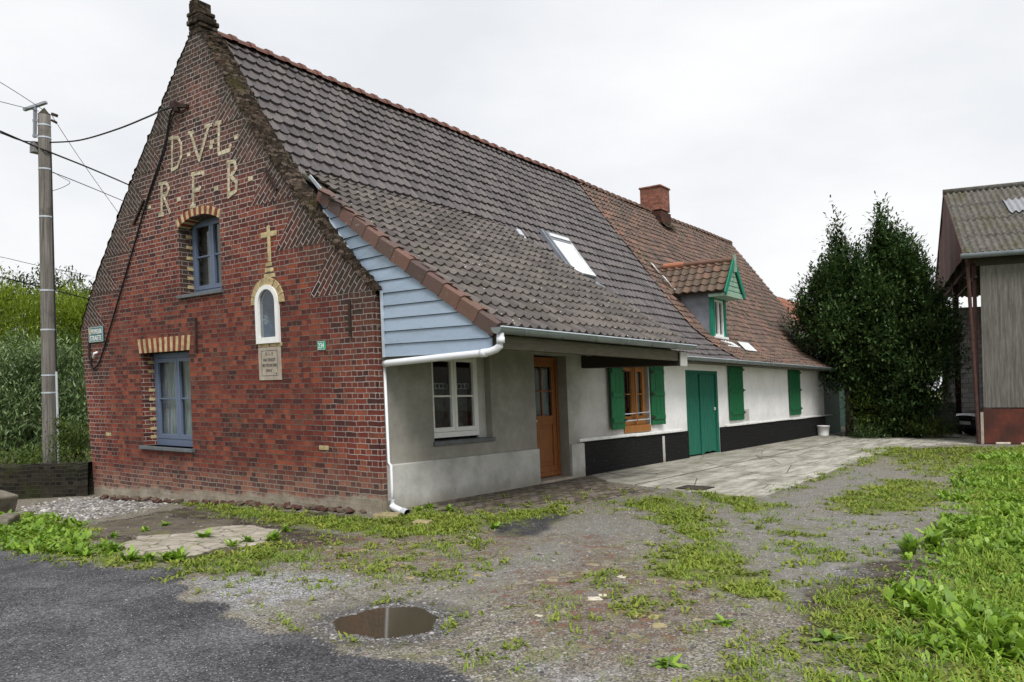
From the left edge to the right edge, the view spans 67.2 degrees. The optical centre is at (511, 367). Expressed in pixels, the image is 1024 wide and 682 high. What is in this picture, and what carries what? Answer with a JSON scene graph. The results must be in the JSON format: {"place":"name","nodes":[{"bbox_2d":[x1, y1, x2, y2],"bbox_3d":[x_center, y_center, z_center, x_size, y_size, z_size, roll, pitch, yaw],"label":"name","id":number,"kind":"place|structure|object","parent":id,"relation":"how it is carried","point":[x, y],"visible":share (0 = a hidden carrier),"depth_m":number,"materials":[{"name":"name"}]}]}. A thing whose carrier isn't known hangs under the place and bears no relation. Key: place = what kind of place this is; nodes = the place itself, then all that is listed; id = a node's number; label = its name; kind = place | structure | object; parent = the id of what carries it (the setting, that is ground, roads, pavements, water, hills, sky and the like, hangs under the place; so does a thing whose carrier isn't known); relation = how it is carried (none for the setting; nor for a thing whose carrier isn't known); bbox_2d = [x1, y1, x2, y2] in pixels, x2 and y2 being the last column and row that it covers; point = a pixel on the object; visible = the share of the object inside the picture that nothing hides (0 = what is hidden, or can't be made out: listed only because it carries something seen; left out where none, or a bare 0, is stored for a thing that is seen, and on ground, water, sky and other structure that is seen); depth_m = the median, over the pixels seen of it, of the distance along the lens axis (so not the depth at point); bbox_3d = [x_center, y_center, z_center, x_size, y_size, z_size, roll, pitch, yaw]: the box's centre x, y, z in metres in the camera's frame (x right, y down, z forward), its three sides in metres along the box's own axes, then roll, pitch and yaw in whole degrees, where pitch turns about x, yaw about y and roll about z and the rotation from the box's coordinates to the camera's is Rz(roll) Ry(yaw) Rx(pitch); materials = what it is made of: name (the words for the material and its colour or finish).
{"place":"outdoors","nodes":[
{"label":"outdoors","id":0,"kind":"place"},
{"bbox_2d":[0,276,88,298],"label":"cable","id":1,"kind":"object","parent":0,"point":[39,286],"visible":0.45,"depth_m":19.19,"materials":[{"name":"black rubber"}]},
{"bbox_2d":[2,257,88,275],"bbox_3d":[-16.037,-3.508,26.306,0.696,0.279,3.652,-2,-2,34],"label":"cable","id":2,"kind":"object","parent":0,"point":[38,265],"visible":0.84,"depth_m":25.94,"materials":[{"name":"black rubber"}]},
{"bbox_2d":[0,392,1022,681],"bbox_3d":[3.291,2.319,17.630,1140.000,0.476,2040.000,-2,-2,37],"label":"ground","id":3,"kind":"structure","parent":0,"point":[202,636],"depth_m":6.19,"materials":[{"name":"grey gravel"}]},
{"bbox_2d":[0,490,18,512],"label":"stone block","id":4,"kind":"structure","parent":3,"relation":"on","point":[8,501],"depth_m":12.02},
{"bbox_2d":[0,513,19,525],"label":"stone block","id":5,"kind":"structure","parent":3,"relation":"on","point":[5,518],"depth_m":10.29,"materials":[{"name":"grey stone"}]},
{"bbox_2d":[22,101,59,462],"bbox_3d":[-10.313,-1.616,16.936,0.791,8.500,0.563,1,-2,-39],"label":"utility pole","id":6,"kind":"object","parent":3,"relation":"on","point":[49,384],"visible":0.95,"depth_m":16.90,"materials":[{"name":"grey wood"}]},
{"bbox_2d":[0,82,50,114],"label":"cable","id":7,"kind":"object","parent":6,"relation":"attached to","point":[24,97],"visible":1,"depth_m":16.81,"materials":[{"name":"black rubber"}]},
{"bbox_2d":[0,130,127,184],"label":"cable","id":8,"kind":"object","parent":6,"relation":"attached to","point":[61,156],"visible":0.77,"depth_m":17.37,"materials":[{"name":"black rubber"}]},
{"bbox_2d":[52,116,117,211],"bbox_3d":[-10.932,-4.498,20.991,0.119,1.835,8.205,0,-2,-11],"label":"cable","id":9,"kind":"object","parent":6,"relation":"attached to","point":[83,163],"visible":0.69,"depth_m":19.07,"materials":[{"name":"black rubber"}]},
{"bbox_2d":[52,172,122,200],"bbox_3d":[-10.765,-4.514,21.483,0.426,0.687,9.017,0,-2,-5],"label":"cable","id":10,"kind":"object","parent":6,"relation":"attached to","point":[87,186],"visible":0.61,"depth_m":19.32,"materials":[{"name":"black rubber"}]},
{"bbox_2d":[49,106,173,142],"bbox_3d":[-7.759,-4.592,14.949,6.364,0.950,0.513,-2,-3,44],"label":"cable","id":11,"kind":"object","parent":6,"relation":"attached to","point":[156,112],"visible":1,"depth_m":15.24,"materials":[{"name":"black rubber"}]},
{"bbox_2d":[0,265,84,446],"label":"willow tree","id":12,"kind":"object","parent":3,"relation":"on","point":[10,300],"visible":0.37,"depth_m":29.03,"materials":[{"name":"green plant"}]},
{"bbox_2d":[0,322,90,463],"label":"silver willow","id":13,"kind":"object","parent":3,"relation":"on","point":[31,427],"visible":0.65,"depth_m":20.39,"materials":[{"name":"green plant"}]},
{"bbox_2d":[0,439,91,464],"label":"bramble","id":14,"kind":"object","parent":3,"relation":"on","point":[35,459],"visible":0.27,"depth_m":17.99,"materials":[{"name":"green plant"}]},
{"bbox_2d":[0,461,93,498],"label":"garden wall","id":15,"kind":"structure","parent":3,"relation":"on","point":[39,480],"depth_m":14.71,"materials":[{"name":"brick"}]},
{"bbox_2d":[4,278,90,426],"bbox_3d":[-17.488,-0.507,30.893,7.846,7.206,4.905,-2,-2,37],"label":"willow tree","id":16,"kind":"object","parent":3,"relation":"on","point":[79,306],"visible":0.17,"depth_m":29.75,"materials":[{"name":"green plant"}]},
{"bbox_2d":[0,262,94,354],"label":"dark tree","id":17,"kind":"object","parent":3,"relation":"on","point":[35,281],"visible":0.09,"depth_m":45.48,"materials":[{"name":"green plant"}]},
{"bbox_2d":[0,509,115,556],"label":"weed carpet","id":18,"kind":"object","parent":3,"relation":"on","point":[50,533],"visible":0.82,"depth_m":8.94,"materials":[{"name":"green plant"}]},
{"bbox_2d":[42,414,91,462],"bbox_3d":[-9.395,1.798,16.467,1.182,1.622,1.189,-2,-2,37],"label":"wild bush","id":19,"kind":"object","parent":3,"relation":"on","point":[77,449],"visible":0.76,"depth_m":16.39,"materials":[{"name":"green plant"}]},
{"bbox_2d":[60,542,86,556],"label":"weed plant","id":20,"kind":"object","parent":3,"relation":"on","point":[70,551],"visible":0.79,"depth_m":7.60,"materials":[{"name":"green plant"}]},
{"bbox_2d":[72,546,99,557],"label":"weed plant","id":21,"kind":"object","parent":3,"relation":"on","point":[83,551],"visible":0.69,"depth_m":7.51,"materials":[{"name":"green plant"}]},
{"bbox_2d":[11,496,187,525],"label":"pale pebbles","id":22,"kind":"object","parent":3,"relation":"on","point":[81,513],"visible":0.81,"depth_m":12.32,"materials":[{"name":"grey gravel"}]},
{"bbox_2d":[91,538,113,550],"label":"weed plant","id":23,"kind":"object","parent":3,"relation":"on","point":[100,546],"visible":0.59,"depth_m":7.89,"materials":[{"name":"green plant"}]},
{"bbox_2d":[97,542,124,554],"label":"weed plant","id":24,"kind":"object","parent":3,"relation":"on","point":[113,546],"visible":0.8,"depth_m":7.70,"materials":[{"name":"green plant"}]},
{"bbox_2d":[109,530,124,537],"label":"weed plant","id":25,"kind":"object","parent":3,"relation":"on","point":[113,534],"visible":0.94,"depth_m":8.80,"materials":[{"name":"green plant"}]},
{"bbox_2d":[117,545,142,561],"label":"weed plant","id":26,"kind":"object","parent":3,"relation":"on","point":[132,553],"visible":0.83,"depth_m":7.26,"materials":[{"name":"green plant"}]},
{"bbox_2d":[141,526,148,531],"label":"weed plant","id":27,"kind":"object","parent":3,"relation":"on","point":[144,528],"visible":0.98,"depth_m":9.18,"materials":[{"name":"green plant"}]},
{"bbox_2d":[137,551,159,564],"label":"weed plant","id":28,"kind":"object","parent":3,"relation":"on","point":[147,556],"visible":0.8,"depth_m":7.18,"materials":[{"name":"green plant"}]},
{"bbox_2d":[153,498,161,502],"bbox_3d":[-5.856,2.204,12.741,0.100,0.057,0.125,10,16,16],"label":"broken brick","id":29,"kind":"object","parent":3,"relation":"on","point":[157,500],"visible":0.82,"depth_m":12.71,"materials":[{"name":"red brick"}]},
{"bbox_2d":[155,549,182,561],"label":"weed plant","id":30,"kind":"object","parent":3,"relation":"on","point":[164,556],"visible":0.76,"depth_m":7.23,"materials":[{"name":"green plant"}]},
{"bbox_2d":[173,498,183,503],"bbox_3d":[-5.343,2.134,12.346,0.139,0.059,0.106,-7,4,11],"label":"broken brick","id":31,"kind":"object","parent":3,"relation":"on","point":[178,500],"visible":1,"depth_m":12.31,"materials":[{"name":"brown brick"}]},
{"bbox_2d":[166,545,196,561],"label":"weed plant","id":32,"kind":"object","parent":3,"relation":"on","point":[179,554],"visible":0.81,"depth_m":7.23,"materials":[{"name":"green plant"}]},
{"bbox_2d":[196,527,217,537],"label":"weed plant","id":33,"kind":"object","parent":3,"relation":"on","point":[206,533],"visible":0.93,"depth_m":8.48,"materials":[{"name":"green plant"}]},
{"bbox_2d":[224,538,237,546],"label":"weed plant","id":34,"kind":"object","parent":3,"relation":"on","point":[231,543],"visible":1,"depth_m":7.92,"materials":[{"name":"green plant"}]},
{"bbox_2d":[235,501,244,506],"bbox_3d":[-4.075,2.035,11.547,0.103,0.057,0.135,14,13,23],"label":"broken brick","id":35,"kind":"object","parent":3,"relation":"on","point":[239,503],"visible":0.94,"depth_m":11.51,"materials":[{"name":"brown brick"}]},
{"bbox_2d":[237,534,255,542],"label":"weed plant","id":36,"kind":"object","parent":3,"relation":"on","point":[247,539],"visible":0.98,"depth_m":8.14,"materials":[{"name":"green plant"}]},
{"bbox_2d":[264,529,282,541],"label":"weed plant","id":37,"kind":"object","parent":3,"relation":"on","point":[273,535],"visible":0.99,"depth_m":8.20,"materials":[{"name":"green plant"}]},
{"bbox_2d":[273,504,283,507],"bbox_3d":[-3.335,1.975,10.998,0.106,0.061,0.155,-1,-4,-45],"label":"broken brick","id":38,"kind":"object","parent":3,"relation":"on","point":[278,506],"visible":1,"depth_m":10.96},
{"bbox_2d":[280,523,294,531],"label":"weed plant","id":39,"kind":"object","parent":3,"relation":"on","point":[286,528],"visible":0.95,"depth_m":8.70,"materials":[{"name":"green plant"}]},
{"bbox_2d":[294,505,301,510],"bbox_3d":[-2.978,1.952,10.722,0.094,0.056,0.122,-4,-20,-40],"label":"broken brick","id":40,"kind":"object","parent":3,"relation":"on","point":[298,507],"visible":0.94,"depth_m":10.69,"materials":[{"name":"brown brick"}]},
{"bbox_2d":[336,508,343,512],"bbox_3d":[-2.284,1.891,10.231,0.094,0.053,0.124,6,-2,-14],"label":"broken brick","id":41,"kind":"object","parent":3,"relation":"on","point":[339,510],"visible":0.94,"depth_m":10.18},
{"bbox_2d":[302,597,467,647],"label":"gravel","id":42,"kind":"structure","parent":3,"relation":"on","point":[327,625],"depth_m":5.19,"materials":[{"name":"grey gravel"}]},
{"bbox_2d":[332,606,438,637],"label":"puddle water","id":43,"kind":"structure","parent":3,"relation":"on","point":[386,622],"depth_m":5.26,"materials":[{"name":"brown liquid"}]},
{"bbox_2d":[372,512,399,517],"bbox_3d":[-1.585,1.875,9.779,0.360,0.050,0.274,-1,-2,5],"label":"flat stone","id":44,"kind":"object","parent":3,"relation":"on","point":[383,514],"visible":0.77,"depth_m":9.71,"materials":[{"name":"beige stone"}]},
{"bbox_2d":[413,505,423,510],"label":"weed plant","id":45,"kind":"object","parent":3,"relation":"on","point":[419,508],"visible":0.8,"depth_m":10.12,"materials":[{"name":"green plant"}]},
{"bbox_2d":[412,519,431,523],"bbox_3d":[-1.070,1.853,9.226,0.215,0.050,0.204,-1,-2,7],"label":"flat stone","id":46,"kind":"object","parent":3,"relation":"on","point":[420,521],"visible":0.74,"depth_m":9.15,"materials":[{"name":"beige stone"}]},
{"bbox_2d":[424,502,437,508],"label":"weed plant","id":47,"kind":"object","parent":3,"relation":"on","point":[428,505],"visible":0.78,"depth_m":10.34,"materials":[{"name":"green plant"}]},
{"bbox_2d":[443,504,454,510],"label":"weed plant","id":48,"kind":"object","parent":3,"relation":"on","point":[449,508],"visible":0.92,"depth_m":10.09,"materials":[{"name":"green plant"}]},
{"bbox_2d":[80,0,840,514],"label":"farmhouse","id":49,"kind":"object","parent":3,"relation":"on","point":[476,314],"visible":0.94,"depth_m":12.75,"materials":[{"name":"brick"}]},
{"bbox_2d":[88,326,103,342],"bbox_3d":[-7.920,-0.633,14.681,0.582,0.300,0.033,-2,-2,37],"label":"street sign","id":50,"kind":"object","parent":49,"relation":"attached to","point":[96,333],"visible":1,"depth_m":14.66,"materials":[{"name":"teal metal"}]},
{"bbox_2d":[90,108,172,368],"bbox_3d":[-6.809,-2.160,13.791,3.426,4.285,0.058,-2,-2,40],"label":"cable","id":51,"kind":"object","parent":49,"relation":"attached to","point":[152,182],"visible":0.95,"depth_m":13.76,"materials":[{"name":"black rubber"}]},
{"bbox_2d":[143,112,174,212],"bbox_3d":[-6.018,-3.514,13.156,1.228,1.579,0.040,-2,-2,40],"label":"cable","id":52,"kind":"object","parent":49,"relation":"attached to","point":[160,162],"visible":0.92,"depth_m":13.10,"materials":[{"name":"black rubber"}]},
{"bbox_2d":[139,352,194,452],"bbox_3d":[-5.730,0.565,13.588,1.700,1.740,0.821,-2,-2,37],"label":"window","id":53,"kind":"structure","parent":49,"relation":"in","point":[171,370],"depth_m":13.63,"materials":[{"name":"blue paint"}]},
{"bbox_2d":[169,101,188,112],"bbox_3d":[-5.483,-4.297,12.673,0.382,0.183,0.103,-1,-2,25],"label":"cable bracket","id":54,"kind":"object","parent":49,"relation":"attached to","point":[176,105],"visible":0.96,"depth_m":12.65,"materials":[{"name":"metal"}]},
{"bbox_2d":[176,217,223,298],"bbox_3d":[-4.869,-1.849,12.872,1.300,1.375,0.811,-2,-2,37],"label":"window","id":55,"kind":"structure","parent":49,"relation":"in","point":[215,287],"depth_m":12.78,"materials":[{"name":"blue paint"}]},
{"bbox_2d":[254,285,280,343],"bbox_3d":[-3.557,-0.792,11.609,0.565,0.890,0.374,-2,-2,37],"label":"shrine window","id":56,"kind":"structure","parent":49,"relation":"in","point":[267,306],"depth_m":11.62,"materials":[{"name":"white paint"}]},
{"bbox_2d":[317,341,325,349],"bbox_3d":[-2.664,-0.311,10.774,0.181,0.120,0.018,-2,-2,37],"label":"house number","id":57,"kind":"object","parent":49,"relation":"attached to","point":[321,345],"visible":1,"depth_m":10.77,"materials":[{"name":"green metal"}]},
{"bbox_2d":[431,358,495,445],"bbox_3d":[-0.965,0.446,11.687,0.676,1.380,1.460,-2,-2,37],"label":"window","id":58,"kind":"structure","parent":49,"relation":"in","point":[447,402],"depth_m":11.70,"materials":[{"name":"white paint"}]},
{"bbox_2d":[534,357,560,477],"bbox_3d":[0.400,0.889,13.648,0.490,2.200,1.137,-2,-2,37],"label":"front door","id":59,"kind":"structure","parent":49,"relation":"in","point":[548,430],"depth_m":13.70,"materials":[{"name":"brown wood"}]},
{"bbox_2d":[623,367,645,425],"bbox_3d":[2.298,0.564,16.100,0.547,1.340,1.237,-2,-2,37],"label":"window","id":60,"kind":"structure","parent":49,"relation":"in","point":[629,399],"depth_m":16.27,"materials":[{"name":"brown wood"}]},
{"bbox_2d":[685,370,719,454],"bbox_3d":[4.591,1.105,18.682,0.116,2.070,2.011,-2,-2,37],"label":"double door","id":61,"kind":"structure","parent":49,"relation":"in","point":[705,399],"depth_m":18.62,"materials":[{"name":"green paint"}]},
{"bbox_2d":[823,375,840,433],"bbox_3d":[11.603,1.272,27.992,0.083,2.190,2.176,-2,-2,37],"label":"far door","id":62,"kind":"structure","parent":49,"relation":"in","point":[831,405],"depth_m":27.98,"materials":[{"name":"green paint"}]},
{"bbox_2d":[488,521,505,528],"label":"weed plant","id":63,"kind":"object","parent":3,"relation":"on","point":[495,525],"visible":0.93,"depth_m":8.78,"materials":[{"name":"green plant"}]},
{"bbox_2d":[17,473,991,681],"bbox_3d":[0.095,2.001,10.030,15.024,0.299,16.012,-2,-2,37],"label":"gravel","id":64,"kind":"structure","parent":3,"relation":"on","point":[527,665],"depth_m":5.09,"materials":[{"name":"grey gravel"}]},
{"bbox_2d":[0,444,1023,681],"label":"grass","id":65,"kind":"structure","parent":3,"relation":"on","point":[845,620],"depth_m":6.92,"materials":[{"name":"green plant"}]},
{"bbox_2d":[588,596,602,599],"bbox_3d":[0.622,1.740,5.783,0.122,0.026,0.114,0,-2,-4],"label":"stone chip","id":66,"kind":"object","parent":3,"relation":"on","point":[595,598],"visible":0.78,"depth_m":5.77,"materials":[{"name":"white stone"}]},
{"bbox_2d":[648,614,660,618],"bbox_3d":[0.980,1.722,5.303,0.092,0.026,0.095,-2,-2,37],"label":"stone chip","id":67,"kind":"object","parent":3,"relation":"on","point":[655,616],"visible":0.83,"depth_m":5.29,"materials":[{"name":"beige stone"}]},
{"bbox_2d":[652,623,667,627],"bbox_3d":[0.977,1.716,5.114,0.107,0.026,0.106,0,-2,2],"label":"stone chip","id":68,"kind":"object","parent":3,"relation":"on","point":[657,625],"visible":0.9,"depth_m":5.09,"materials":[{"name":"beige stone"}]},
{"bbox_2d":[649,654,690,669],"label":"weed plant","id":69,"kind":"object","parent":3,"relation":"on","point":[672,661],"visible":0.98,"depth_m":4.37,"materials":[{"name":"green plant"}]},
{"bbox_2d":[676,485,714,490],"bbox_3d":[2.910,1.908,12.246,0.460,0.018,0.460,-2,-2,37],"label":"drain cover","id":70,"kind":"object","parent":3,"relation":"on","point":[693,487],"visible":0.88,"depth_m":12.25,"materials":[{"name":"metal"}]},
{"bbox_2d":[707,613,736,627],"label":"weed plant","id":71,"kind":"object","parent":3,"relation":"on","point":[721,620],"visible":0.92,"depth_m":5.16,"materials":[{"name":"green plant"}]},
{"bbox_2d":[775,295,857,426],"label":"outbuilding","id":72,"kind":"structure","parent":3,"relation":"on","point":[784,302],"depth_m":32.81,"materials":[{"name":"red tile"}]},
{"bbox_2d":[817,425,829,435],"bbox_3d":[10.518,2.127,26.040,0.410,0.348,0.423,-2,-2,37],"label":"bucket","id":73,"kind":"object","parent":3,"relation":"on","point":[823,430],"visible":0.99,"depth_m":25.89,"materials":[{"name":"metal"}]},
{"bbox_2d":[808,628,854,643],"bbox_3d":[1.981,1.675,4.769,0.246,0.082,0.268,-2,-2,34],"label":"weed plant","id":74,"kind":"object","parent":3,"relation":"on","point":[826,633],"visible":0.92,"depth_m":4.78,"materials":[{"name":"green plant"}]},
{"bbox_2d":[779,195,908,435],"bbox_3d":[11.186,-1.583,25.976,4.530,8.530,4.180,-2,-2,37],"label":"laurel tree","id":75,"kind":"object","parent":3,"relation":"on","point":[831,320],"visible":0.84,"depth_m":25.44,"materials":[{"name":"green plant"}]},
{"bbox_2d":[850,642,892,657],"bbox_3d":[2.120,1.650,4.525,0.282,0.107,0.256,0,-2,-19],"label":"weed plant","id":76,"kind":"object","parent":3,"relation":"on","point":[870,645],"visible":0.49,"depth_m":4.51,"materials":[{"name":"green plant"}]},
{"bbox_2d":[841,376,909,437],"bbox_3d":[12.041,1.391,25.419,2.304,2.273,1.808,0,-2,-23],"label":"creeper bush","id":77,"kind":"object","parent":3,"relation":"on","point":[855,405],"visible":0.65,"depth_m":25.23,"materials":[{"name":"green plant"}]},
{"bbox_2d":[849,418,908,438],"bbox_3d":[11.723,2.079,25.044,2.159,0.905,1.583,1,-2,-28],"label":"shrub","id":78,"kind":"object","parent":3,"relation":"on","point":[868,430],"visible":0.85,"depth_m":24.81,"materials":[{"name":"green plant"}]},
{"bbox_2d":[823,190,971,437],"bbox_3d":[12.812,-1.446,25.922,5.010,9.092,5.039,-2,-2,37],"label":"laurel tree","id":79,"kind":"object","parent":3,"relation":"on","point":[929,334],"visible":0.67,"depth_m":24.86,"materials":[{"name":"green plant"}]},
{"bbox_2d":[888,530,926,554],"bbox_3d":[3.748,1.650,7.310,0.328,0.234,0.365,0,-2,-21],"label":"weed plant","id":80,"kind":"object","parent":3,"relation":"on","point":[908,543],"visible":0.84,"depth_m":7.28,"materials":[{"name":"green plant"}]},
{"bbox_2d":[831,447,1023,681],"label":"weed carpet","id":81,"kind":"object","parent":3,"relation":"on","point":[925,598],"visible":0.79,"depth_m":5.69,"materials":[{"name":"green plant"}]},
{"bbox_2d":[903,408,964,438],"bbox_3d":[13.371,1.901,24.679,1.957,1.199,1.793,-2,-2,37],"label":"shrub","id":82,"kind":"object","parent":3,"relation":"on","point":[934,432],"visible":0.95,"depth_m":24.62,"materials":[{"name":"green plant"}]},
{"bbox_2d":[915,526,958,548],"bbox_3d":[4.079,1.665,7.514,0.412,0.201,0.368,1,-2,-28],"label":"weed plant","id":83,"kind":"object","parent":3,"relation":"on","point":[931,539],"visible":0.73,"depth_m":7.52,"materials":[{"name":"green plant"}]},
{"bbox_2d":[956,407,1023,434],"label":"parked car","id":84,"kind":"object","parent":3,"relation":"on","point":[966,420],"visible":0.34,"depth_m":25.60,"materials":[{"name":"black paint"}]},
{"bbox_2d":[995,442,1010,444],"bbox_3d":[13.679,2.105,21.473,0.351,0.069,0.120,-1,-2,25],"label":"footing stone","id":85,"kind":"object","parent":3,"relation":"on","point":[999,443],"visible":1,"depth_m":21.44,"materials":[{"name":"white stone"}]},
{"bbox_2d":[0,0,1023,389],"label":"sky","id":86,"kind":"structure","parent":0,"point":[752,114],"materials":[{"name":"white"}]},
{"bbox_2d":[935,181,1023,443],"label":"barn","id":87,"kind":"structure","parent":0,"point":[981,244],"depth_m":21.92,"materials":[{"name":"wood"}]}
]}

